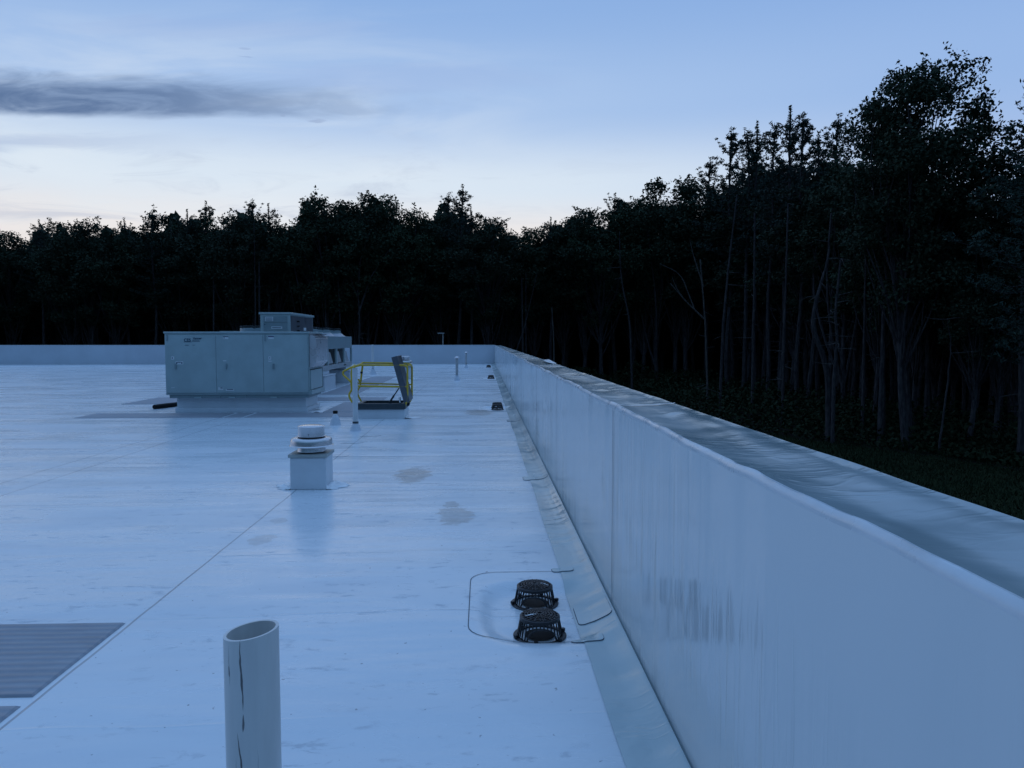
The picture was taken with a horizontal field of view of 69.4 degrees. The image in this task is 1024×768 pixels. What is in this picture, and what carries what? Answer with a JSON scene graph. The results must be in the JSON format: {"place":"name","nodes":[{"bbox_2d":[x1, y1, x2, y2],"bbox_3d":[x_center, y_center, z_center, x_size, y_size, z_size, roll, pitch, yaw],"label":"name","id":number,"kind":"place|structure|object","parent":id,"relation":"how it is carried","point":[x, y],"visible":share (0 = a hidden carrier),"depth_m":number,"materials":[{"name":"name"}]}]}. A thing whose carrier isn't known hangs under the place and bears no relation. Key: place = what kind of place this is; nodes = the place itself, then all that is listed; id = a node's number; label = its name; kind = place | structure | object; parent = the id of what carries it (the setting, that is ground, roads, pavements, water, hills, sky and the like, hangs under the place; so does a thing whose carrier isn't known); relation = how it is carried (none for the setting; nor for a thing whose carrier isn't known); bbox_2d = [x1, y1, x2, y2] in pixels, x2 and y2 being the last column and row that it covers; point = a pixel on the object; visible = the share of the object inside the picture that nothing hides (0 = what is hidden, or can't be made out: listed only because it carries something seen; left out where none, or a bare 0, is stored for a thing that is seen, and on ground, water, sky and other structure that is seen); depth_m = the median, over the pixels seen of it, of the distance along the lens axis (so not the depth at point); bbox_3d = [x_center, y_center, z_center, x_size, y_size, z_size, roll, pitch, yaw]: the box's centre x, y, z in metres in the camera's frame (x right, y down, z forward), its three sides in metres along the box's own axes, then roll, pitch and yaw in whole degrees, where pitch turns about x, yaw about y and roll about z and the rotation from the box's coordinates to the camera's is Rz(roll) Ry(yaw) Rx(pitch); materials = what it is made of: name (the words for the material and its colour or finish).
{"place":"outdoors","nodes":[
{"label":"outdoors","id":0,"kind":"place"},
{"bbox_2d":[0,364,625,767],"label":"roof deck","id":1,"kind":"structure","parent":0,"point":[382,588],"depth_m":4.98,"materials":[{"name":"grey"}]},
{"bbox_2d":[0,623,124,697],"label":"walkway pad","id":2,"kind":"object","parent":1,"relation":"on","point":[35,659],"visible":1,"depth_m":3.79,"materials":[{"name":"grey rubber"}]},
{"bbox_2d":[76,413,233,417],"bbox_3d":[-7.449,0.660,15.501,2.930,0.009,0.930,0,3,-2],"label":"walkway pad","id":3,"kind":"object","parent":1,"relation":"on","point":[158,415],"visible":1,"depth_m":15.46,"materials":[{"name":"grey rubber"}]},
{"bbox_2d":[163,331,329,412],"bbox_3d":[-5.848,-0.299,16.697,3.391,1.781,1.455,0,3,-2],"label":"rooftop air handler","id":4,"kind":"object","parent":1,"relation":"on","point":[238,371],"visible":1,"depth_m":16.06,"materials":[{"name":"grey paint"}]},
{"bbox_2d":[165,335,216,392],"bbox_3d":[-6.946,-0.433,15.988,1.076,1.255,0.063,0,3,-2],"label":"door","id":5,"kind":"structure","parent":4,"relation":"in","point":[197,373],"depth_m":15.99,"materials":[{"name":"grey paint"}]},
{"bbox_2d":[216,335,263,392],"bbox_3d":[-5.902,-0.433,16.029,1.006,1.250,0.063,0,3,-2],"label":"door","id":6,"kind":"structure","parent":4,"relation":"in","point":[242,371],"depth_m":16.03,"materials":[{"name":"grey paint"}]},
{"bbox_2d":[263,335,308,392],"bbox_3d":[-4.917,-0.438,16.068,0.956,1.255,0.063,0,3,-2],"label":"door","id":7,"kind":"structure","parent":4,"relation":"in","point":[287,372],"depth_m":16.07,"materials":[{"name":"grey paint"}]},
{"bbox_2d":[0,345,494,364],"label":"parapet wall","id":8,"kind":"structure","parent":1,"relation":"on","point":[153,354],"depth_m":47.29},
{"bbox_2d":[223,619,281,767],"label":"vent pipe","id":9,"kind":"object","parent":1,"relation":"on","point":[251,654],"visible":1,"depth_m":1.56,"materials":[{"name":"white plastic"}]},
{"bbox_2d":[239,312,351,390],"bbox_3d":[-7.023,-0.948,23.387,2.650,2.270,9.960,0,3,-2],"label":"rooftop cooler","id":10,"kind":"object","parent":1,"relation":"on","point":[338,362],"visible":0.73,"depth_m":23.57,"materials":[{"name":"metal"}]},
{"bbox_2d":[244,412,352,417],"bbox_3d":[-4.367,0.653,15.623,2.260,0.009,0.930,0,3,-2],"label":"walkway pad","id":11,"kind":"object","parent":1,"relation":"on","point":[283,415],"visible":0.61,"depth_m":15.46,"materials":[{"name":"grey rubber"}]},
{"bbox_2d":[277,424,348,489],"bbox_3d":[-2.179,0.777,8.039,0.836,0.678,0.468,0,3,-2],"label":"roof exhaust fan","id":12,"kind":"object","parent":1,"relation":"on","point":[311,462],"visible":1,"depth_m":7.87,"materials":[{"name":"white metal"}]},
{"bbox_2d":[358,355,422,418],"bbox_3d":[-2.489,0.046,15.246,1.339,1.267,0.835,0,3,-2],"label":"roof hatch","id":13,"kind":"object","parent":1,"relation":"on","point":[391,408],"visible":0.88,"depth_m":14.88,"materials":[{"name":"grey metal"}]},
{"bbox_2d":[342,362,412,405],"bbox_3d":[-2.764,0.017,15.273,1.362,0.929,0.845,0,3,-2],"label":"safety railing","id":14,"kind":"object","parent":13,"relation":"attached to","point":[362,364],"visible":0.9,"depth_m":14.90,"materials":[{"name":"yellow metal"}]},
{"bbox_2d":[511,579,558,610],"bbox_3d":[0.141,1.300,4.596,0.296,0.130,0.296,0,3,5],"label":"roof drain strainer","id":15,"kind":"object","parent":1,"relation":"on","point":[533,590],"visible":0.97,"depth_m":4.55,"materials":[{"name":"black metal"}]},
{"bbox_2d":[513,607,565,642],"bbox_3d":[0.154,1.330,4.097,0.296,0.130,0.296,0,3,-5],"label":"roof drain strainer","id":16,"kind":"object","parent":1,"relation":"on","point":[544,618],"visible":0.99,"depth_m":4.05,"materials":[{"name":"black metal"}]},
{"bbox_2d":[491,345,1023,767],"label":"parapet wall","id":17,"kind":"structure","parent":1,"relation":"on","point":[738,596],"depth_m":2.10,"materials":[{"name":"grey"}]},
{"bbox_2d":[0,0,1023,247],"label":"sky","id":18,"kind":"structure","parent":0,"point":[111,110],"materials":[{"name":"blue"}]},
{"bbox_2d":[618,383,1023,471],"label":"forest floor","id":19,"kind":"structure","parent":0,"point":[823,434],"depth_m":52.41,"materials":[{"name":"green plant"}]},
{"bbox_2d":[0,230,38,344],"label":"broadleaf tree","id":20,"kind":"object","parent":19,"relation":"on","point":[9,257],"visible":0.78,"depth_m":87.66,"materials":[{"name":"green plant"}]},
{"bbox_2d":[0,237,52,344],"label":"broadleaf tree","id":21,"kind":"object","parent":19,"relation":"on","point":[38,333],"visible":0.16,"depth_m":91.64,"materials":[{"name":"green plant"}]},
{"bbox_2d":[13,219,59,344],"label":"pine tree","id":22,"kind":"object","parent":19,"relation":"on","point":[38,240],"visible":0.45,"depth_m":86.83,"materials":[{"name":"green plant"}]},
{"bbox_2d":[9,230,80,344],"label":"broadleaf tree","id":23,"kind":"object","parent":19,"relation":"on","point":[59,339],"visible":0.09,"depth_m":91.54,"materials":[{"name":"green plant"}]},
{"bbox_2d":[18,217,102,344],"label":"broadleaf tree","id":24,"kind":"object","parent":19,"relation":"on","point":[43,274],"visible":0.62,"depth_m":83.32,"materials":[{"name":"green plant"}]},
{"bbox_2d":[43,216,135,344],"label":"broadleaf tree","id":25,"kind":"object","parent":19,"relation":"on","point":[96,248],"visible":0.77,"depth_m":83.63,"materials":[{"name":"green plant"}]},
{"bbox_2d":[59,221,159,344],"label":"broadleaf tree","id":26,"kind":"object","parent":19,"relation":"on","point":[115,314],"visible":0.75,"depth_m":84.37,"materials":[{"name":"green plant"}]},
{"bbox_2d":[124,210,180,344],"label":"pine tree","id":27,"kind":"object","parent":19,"relation":"on","point":[154,224],"visible":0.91,"depth_m":85.41,"materials":[{"name":"green plant"}]},
{"bbox_2d":[129,231,186,344],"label":"broadleaf tree","id":28,"kind":"object","parent":19,"relation":"on","point":[160,334],"visible":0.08,"depth_m":91.18,"materials":[{"name":"green plant"}]},
{"bbox_2d":[113,204,218,335],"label":"broadleaf tree","id":29,"kind":"object","parent":19,"relation":"on","point":[179,304],"visible":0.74,"depth_m":86.33,"materials":[{"name":"green plant"}]},
{"bbox_2d":[177,211,257,331],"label":"broadleaf tree","id":30,"kind":"object","parent":19,"relation":"on","point":[222,326],"visible":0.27,"depth_m":87.82,"materials":[{"name":"green plant"}]},
{"bbox_2d":[192,208,281,330],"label":"broadleaf tree","id":31,"kind":"object","parent":19,"relation":"on","point":[236,309],"visible":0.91,"depth_m":84.89,"materials":[{"name":"green plant"}]},
{"bbox_2d":[232,198,279,327],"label":"pine tree","id":32,"kind":"object","parent":19,"relation":"on","point":[250,208],"visible":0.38,"depth_m":86.61,"materials":[{"name":"green plant"}]},
{"bbox_2d":[252,203,292,313],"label":"pine tree","id":33,"kind":"object","parent":19,"relation":"on","point":[269,221],"visible":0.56,"depth_m":86.21,"materials":[{"name":"green plant"}]},
{"bbox_2d":[245,221,312,321],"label":"broadleaf tree","id":34,"kind":"object","parent":19,"relation":"on","point":[278,302],"visible":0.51,"depth_m":87.03,"materials":[{"name":"green plant"}]},
{"bbox_2d":[268,197,334,326],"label":"broadleaf tree","id":35,"kind":"object","parent":19,"relation":"on","point":[304,306],"visible":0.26,"depth_m":87.09,"materials":[{"name":"green plant"}]},
{"bbox_2d":[266,185,382,329],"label":"broadleaf tree","id":36,"kind":"object","parent":19,"relation":"on","point":[301,250],"visible":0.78,"depth_m":84.12,"materials":[{"name":"green plant"}]},
{"bbox_2d":[287,199,371,336],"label":"broadleaf tree","id":37,"kind":"object","parent":19,"relation":"on","point":[343,327],"visible":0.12,"depth_m":87.48,"materials":[{"name":"green plant"}]},
{"bbox_2d":[315,199,398,344],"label":"broadleaf tree","id":38,"kind":"object","parent":19,"relation":"on","point":[352,319],"visible":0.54,"depth_m":85.69,"materials":[{"name":"green plant"}]},
{"bbox_2d":[331,190,398,344],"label":"broadleaf tree","id":39,"kind":"object","parent":19,"relation":"on","point":[372,222],"visible":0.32,"depth_m":86.74,"materials":[{"name":"green plant"}]},
{"bbox_2d":[339,193,420,344],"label":"broadleaf tree","id":40,"kind":"object","parent":19,"relation":"on","point":[385,325],"visible":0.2,"depth_m":88.14,"materials":[{"name":"green plant"}]},
{"bbox_2d":[360,202,443,344],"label":"broadleaf tree","id":41,"kind":"object","parent":19,"relation":"on","point":[396,295],"visible":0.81,"depth_m":85.95,"materials":[{"name":"green plant"}]},
{"bbox_2d":[369,213,457,344],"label":"broadleaf tree","id":42,"kind":"object","parent":19,"relation":"on","point":[407,336],"visible":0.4,"depth_m":87.29,"materials":[{"name":"green plant"}]},
{"bbox_2d":[400,210,467,344],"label":"broadleaf tree","id":43,"kind":"object","parent":19,"relation":"on","point":[439,324],"visible":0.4,"depth_m":89.27,"materials":[{"name":"green plant"}]},
{"bbox_2d":[425,184,489,344],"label":"pine tree","id":44,"kind":"object","parent":19,"relation":"on","point":[461,208],"visible":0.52,"depth_m":88.42,"materials":[{"name":"green plant"}]},
{"bbox_2d":[446,206,487,344],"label":"pine tree","id":45,"kind":"object","parent":19,"relation":"on","point":[468,227],"visible":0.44,"depth_m":86.83,"materials":[{"name":"green plant"}]},
{"bbox_2d":[441,212,531,345],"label":"broadleaf tree","id":46,"kind":"object","parent":19,"relation":"on","point":[488,308],"visible":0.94,"depth_m":85.83,"materials":[{"name":"green plant"}]},
{"bbox_2d":[469,229,530,346],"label":"broadleaf tree","id":47,"kind":"object","parent":19,"relation":"on","point":[502,333],"visible":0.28,"depth_m":90.08,"materials":[{"name":"green plant"}]},
{"bbox_2d":[4,118,1013,420],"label":"distant wood","id":48,"kind":"object","parent":19,"relation":"on","point":[984,390],"visible":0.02,"depth_m":108.28,"materials":[{"name":"green plant"}]},
{"bbox_2d":[477,235,554,348],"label":"broadleaf tree","id":49,"kind":"object","parent":19,"relation":"on","point":[511,343],"visible":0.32,"depth_m":89.98,"materials":[{"name":"green plant"}]},
{"bbox_2d":[506,226,572,356],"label":"broadleaf tree","id":50,"kind":"object","parent":19,"relation":"on","point":[533,254],"visible":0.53,"depth_m":91.15,"materials":[{"name":"green plant"}]},
{"bbox_2d":[528,217,565,360],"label":"pine tree","id":51,"kind":"object","parent":19,"relation":"on","point":[547,224],"visible":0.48,"depth_m":91.67,"materials":[{"name":"green plant"}]},
{"bbox_2d":[532,217,596,366],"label":"broadleaf tree","id":52,"kind":"object","parent":19,"relation":"on","point":[563,316],"visible":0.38,"depth_m":92.19,"materials":[{"name":"green plant"}]},
{"bbox_2d":[538,206,625,372],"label":"broadleaf tree","id":53,"kind":"object","parent":19,"relation":"on","point":[587,218],"visible":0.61,"depth_m":89.78,"materials":[{"name":"green plant"}]},
{"bbox_2d":[559,207,652,378],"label":"broadleaf tree","id":54,"kind":"object","parent":19,"relation":"on","point":[603,313],"visible":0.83,"depth_m":88.62,"materials":[{"name":"green plant"}]},
{"bbox_2d":[600,192,630,382],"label":"pine tree","id":55,"kind":"object","parent":19,"relation":"on","point":[617,201],"visible":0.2,"depth_m":92.71,"materials":[{"name":"green plant"}]},
{"bbox_2d":[599,196,662,384],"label":"broadleaf tree","id":56,"kind":"object","parent":19,"relation":"on","point":[632,317],"visible":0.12,"depth_m":93.02,"materials":[{"name":"green plant"}]},
{"bbox_2d":[593,205,681,374],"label":"broadleaf tree","id":57,"kind":"object","parent":19,"relation":"on","point":[639,298],"visible":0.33,"depth_m":89.73,"materials":[{"name":"green plant"}]},
{"bbox_2d":[618,177,699,382],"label":"broadleaf tree","id":58,"kind":"object","parent":19,"relation":"on","point":[639,214],"visible":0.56,"depth_m":88.53,"materials":[{"name":"green plant"}]},
{"bbox_2d":[641,290,700,379],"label":"broadleaf tree","id":59,"kind":"object","parent":19,"relation":"on","point":[662,348],"visible":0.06,"depth_m":97.86,"materials":[{"name":"green plant"}]},
{"bbox_2d":[632,174,718,378],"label":"broadleaf tree","id":60,"kind":"object","parent":19,"relation":"on","point":[675,326],"visible":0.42,"depth_m":88.54,"materials":[{"name":"green plant"}]},
{"bbox_2d":[644,175,725,385],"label":"broadleaf tree","id":61,"kind":"object","parent":19,"relation":"on","point":[696,289],"visible":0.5,"depth_m":87.39,"materials":[{"name":"green plant"}]},
{"bbox_2d":[661,242,712,407],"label":"dead snag","id":62,"kind":"object","parent":19,"relation":"on","point":[704,319],"visible":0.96,"depth_m":66.38,"materials":[{"name":"grey wood"}]},
{"bbox_2d":[679,218,725,382],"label":"broadleaf tree","id":63,"kind":"object","parent":19,"relation":"on","point":[711,328],"visible":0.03,"depth_m":100.28,"materials":[{"name":"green plant"}]},
{"bbox_2d":[691,156,721,380],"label":"pine tree","id":64,"kind":"object","parent":19,"relation":"on","point":[708,175],"visible":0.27,"depth_m":89.96,"materials":[{"name":"green plant"}]},
{"bbox_2d":[689,176,742,378],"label":"broadleaf tree","id":65,"kind":"object","parent":19,"relation":"on","point":[714,294],"visible":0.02,"depth_m":91.91,"materials":[{"name":"green plant"}]},
{"bbox_2d":[691,126,759,395],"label":"pine tree","id":66,"kind":"object","parent":19,"relation":"on","point":[731,138],"visible":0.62,"depth_m":81.78,"materials":[{"name":"green plant"}]},
{"bbox_2d":[688,195,766,380],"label":"broadleaf tree","id":67,"kind":"object","parent":19,"relation":"on","point":[720,282],"visible":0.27,"depth_m":83.38,"materials":[{"name":"green plant"}]},
{"bbox_2d":[713,194,746,414],"bbox_3d":[18.861,-6.756,64.427,2.929,19.316,0.841,0,3,-2],"label":"bare trunk","id":68,"kind":"object","parent":19,"relation":"on","point":[722,349],"visible":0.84,"depth_m":64.48,"materials":[{"name":"grey plant"}]},
{"bbox_2d":[700,167,781,347],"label":"broadleaf tree","id":69,"kind":"object","parent":19,"relation":"on","point":[740,262],"visible":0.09,"depth_m":81.73,"materials":[{"name":"green plant"}]},
{"bbox_2d":[718,127,768,394],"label":"pine tree","id":70,"kind":"object","parent":19,"relation":"on","point":[742,237],"visible":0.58,"depth_m":77.91,"materials":[{"name":"green plant"}]},
{"bbox_2d":[734,213,756,418],"bbox_3d":[19.372,-5.354,60.327,2.005,17.099,1.545,0,3,-2],"label":"bare trunk","id":71,"kind":"object","parent":19,"relation":"on","point":[753,354],"visible":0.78,"depth_m":60.61,"materials":[{"name":"grey plant"}]},
{"bbox_2d":[717,120,775,388],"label":"pine tree","id":72,"kind":"object","parent":19,"relation":"on","point":[753,192],"visible":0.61,"depth_m":76.91,"materials":[{"name":"green plant"}]},
{"bbox_2d":[738,183,810,394],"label":"broadleaf tree","id":73,"kind":"object","parent":19,"relation":"on","point":[791,332],"visible":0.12,"depth_m":73.14,"materials":[{"name":"green plant"}]},
{"bbox_2d":[748,123,802,407],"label":"pine tree","id":74,"kind":"object","parent":19,"relation":"on","point":[773,143],"visible":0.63,"depth_m":70.06,"materials":[{"name":"green plant"}]},
{"bbox_2d":[770,203,791,421],"bbox_3d":[21.253,-5.011,57.714,2.372,17.949,1.770,2,4,26],"label":"bare trunk","id":75,"kind":"object","parent":19,"relation":"on","point":[783,378],"visible":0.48,"depth_m":57.70,"materials":[{"name":"grey plant"}]},
{"bbox_2d":[750,180,819,398],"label":"broadleaf tree","id":76,"kind":"object","parent":19,"relation":"on","point":[804,356],"visible":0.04,"depth_m":72.92,"materials":[{"name":"green plant"}]},
{"bbox_2d":[756,105,819,409],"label":"pine tree","id":77,"kind":"object","parent":19,"relation":"on","point":[796,129],"visible":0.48,"depth_m":68.12,"materials":[{"name":"green plant"}]},
{"bbox_2d":[756,111,831,410],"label":"pine tree","id":78,"kind":"object","parent":19,"relation":"on","point":[805,134],"visible":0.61,"depth_m":65.08,"materials":[{"name":"green plant"}]},
{"bbox_2d":[568,359,1023,470],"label":"undergrowth","id":79,"kind":"object","parent":19,"relation":"on","point":[668,386],"visible":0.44,"depth_m":52.21,"materials":[{"name":"green plant"}]},
{"bbox_2d":[763,184,843,404],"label":"broadleaf tree","id":80,"kind":"object","parent":19,"relation":"on","point":[807,314],"visible":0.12,"depth_m":66.05,"materials":[{"name":"green plant"}]},
{"bbox_2d":[776,127,834,405],"bbox_3d":[26.186,-9.679,65.311,5.165,25.035,5.824,-1,4,-17],"label":"pine tree","id":81,"kind":"object","parent":19,"relation":"on","point":[818,142],"visible":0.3,"depth_m":64.75,"materials":[{"name":"green plant"}]},
{"bbox_2d":[755,168,874,402],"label":"broadleaf tree","id":82,"kind":"object","parent":19,"relation":"on","point":[798,212],"visible":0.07,"depth_m":65.80,"materials":[{"name":"green plant"}]},
{"bbox_2d":[800,213,845,440],"bbox_3d":[19.798,-3.519,47.802,2.863,14.877,1.393,0,3,-2],"label":"bare trunk","id":83,"kind":"object","parent":19,"relation":"on","point":[828,385],"visible":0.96,"depth_m":47.66,"materials":[{"name":"grey plant"}]},
{"bbox_2d":[807,113,850,382],"bbox_3d":[26.286,-9.620,60.911,4.845,25.455,4.297,-1,4,-14],"label":"pine tree","id":84,"kind":"object","parent":19,"relation":"on","point":[838,125],"visible":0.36,"depth_m":60.73,"materials":[{"name":"green plant"}]},
{"bbox_2d":[784,197,875,415],"bbox_3d":[27.702,-6.243,60.379,10.836,18.733,10.411,-1,4,-20],"label":"broadleaf tree","id":85,"kind":"object","parent":19,"relation":"on","point":[808,264],"visible":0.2,"depth_m":60.23,"materials":[{"name":"green plant"}]},
{"bbox_2d":[808,257,858,442],"bbox_3d":[20.370,-2.005,46.715,3.304,11.964,1.704,0,3,-2],"label":"dead snag","id":86,"kind":"object","parent":19,"relation":"on","point":[833,396],"visible":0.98,"depth_m":46.77,"materials":[{"name":"grey plant"}]},
{"bbox_2d":[799,123,879,412],"bbox_3d":[27.071,-8.685,59.163,7.261,23.848,7.636,0,3,-8],"label":"broadleaf tree","id":87,"kind":"object","parent":19,"relation":"on","point":[842,370],"visible":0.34,"depth_m":58.82,"materials":[{"name":"green plant"}]},
{"bbox_2d":[824,157,900,429],"bbox_3d":[25.991,-6.257,52.142,7.322,19.800,6.799,-2,4,-30],"label":"broadleaf tree","id":88,"kind":"object","parent":19,"relation":"on","point":[858,299],"visible":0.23,"depth_m":51.93,"materials":[{"name":"green plant"}]},
{"bbox_2d":[868,252,887,441],"bbox_3d":[23.660,-2.546,46.918,1.252,13.020,1.354,-1,4,-22],"label":"bare trunk","id":89,"kind":"object","parent":19,"relation":"on","point":[881,406],"visible":0.61,"depth_m":46.91,"materials":[{"name":"grey plant"}]},
{"bbox_2d":[859,181,963,433],"bbox_3d":[26.421,-4.766,48.023,7.439,17.248,7.147,2,4,30],"label":"broadleaf tree","id":90,"kind":"object","parent":19,"relation":"on","point":[915,362],"visible":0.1,"depth_m":48.31,"materials":[{"name":"green plant"}]},
{"bbox_2d":[833,41,1017,448],"bbox_3d":[24.120,-7.667,44.281,9.695,23.645,9.217,0,3,3],"label":"broadleaf tree","id":91,"kind":"object","parent":19,"relation":"on","point":[906,156],"visible":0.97,"depth_m":42.61,"materials":[{"name":"green plant"}]},
{"bbox_2d":[924,197,1023,448],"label":"broadleaf tree","id":92,"kind":"object","parent":19,"relation":"on","point":[974,307],"visible":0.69,"depth_m":42.17,"materials":[{"name":"green plant"}]},
{"bbox_2d":[930,280,1018,441],"bbox_3d":[29.556,-2.613,47.620,6.363,12.932,5.909,2,4,23],"label":"broadleaf tree","id":93,"kind":"object","parent":19,"relation":"on","point":[960,349],"visible":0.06,"depth_m":47.79,"materials":[{"name":"green plant"}]},
{"bbox_2d":[947,119,1023,288],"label":"broadleaf tree","id":94,"kind":"object","parent":19,"relation":"on","point":[1003,228],"visible":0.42,"depth_m":40.43,"materials":[{"name":"green plant"}]},
{"bbox_2d":[948,204,1023,442],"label":"broadleaf tree","id":95,"kind":"object","parent":19,"relation":"on","point":[997,371],"visible":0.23,"depth_m":43.00,"materials":[{"name":"green plant"}]},
{"bbox_2d":[988,242,1023,439],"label":"broadleaf tree","id":96,"kind":"object","parent":19,"relation":"on","point":[1014,383],"visible":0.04,"depth_m":45.51,"materials":[{"name":"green plant"}]},
{"bbox_2d":[1002,276,1023,461],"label":"bare trunk","id":97,"kind":"object","parent":19,"relation":"on","point":[1020,437],"visible":0.74,"depth_m":39.14,"materials":[{"name":"grey plant"}]},
{"bbox_2d":[757,430,1023,519],"bbox_3d":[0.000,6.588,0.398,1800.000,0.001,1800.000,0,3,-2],"label":"ground","id":98,"kind":"structure","parent":0,"point":[976,486],"depth_m":35.64,"materials":[{"name":"green plant"}]},
{"bbox_2d":[941,79,1023,411],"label":"pine tree","id":99,"kind":"object","parent":98,"relation":"on","point":[1014,333],"visible":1,"depth_m":34.96,"materials":[{"name":"green plant"}]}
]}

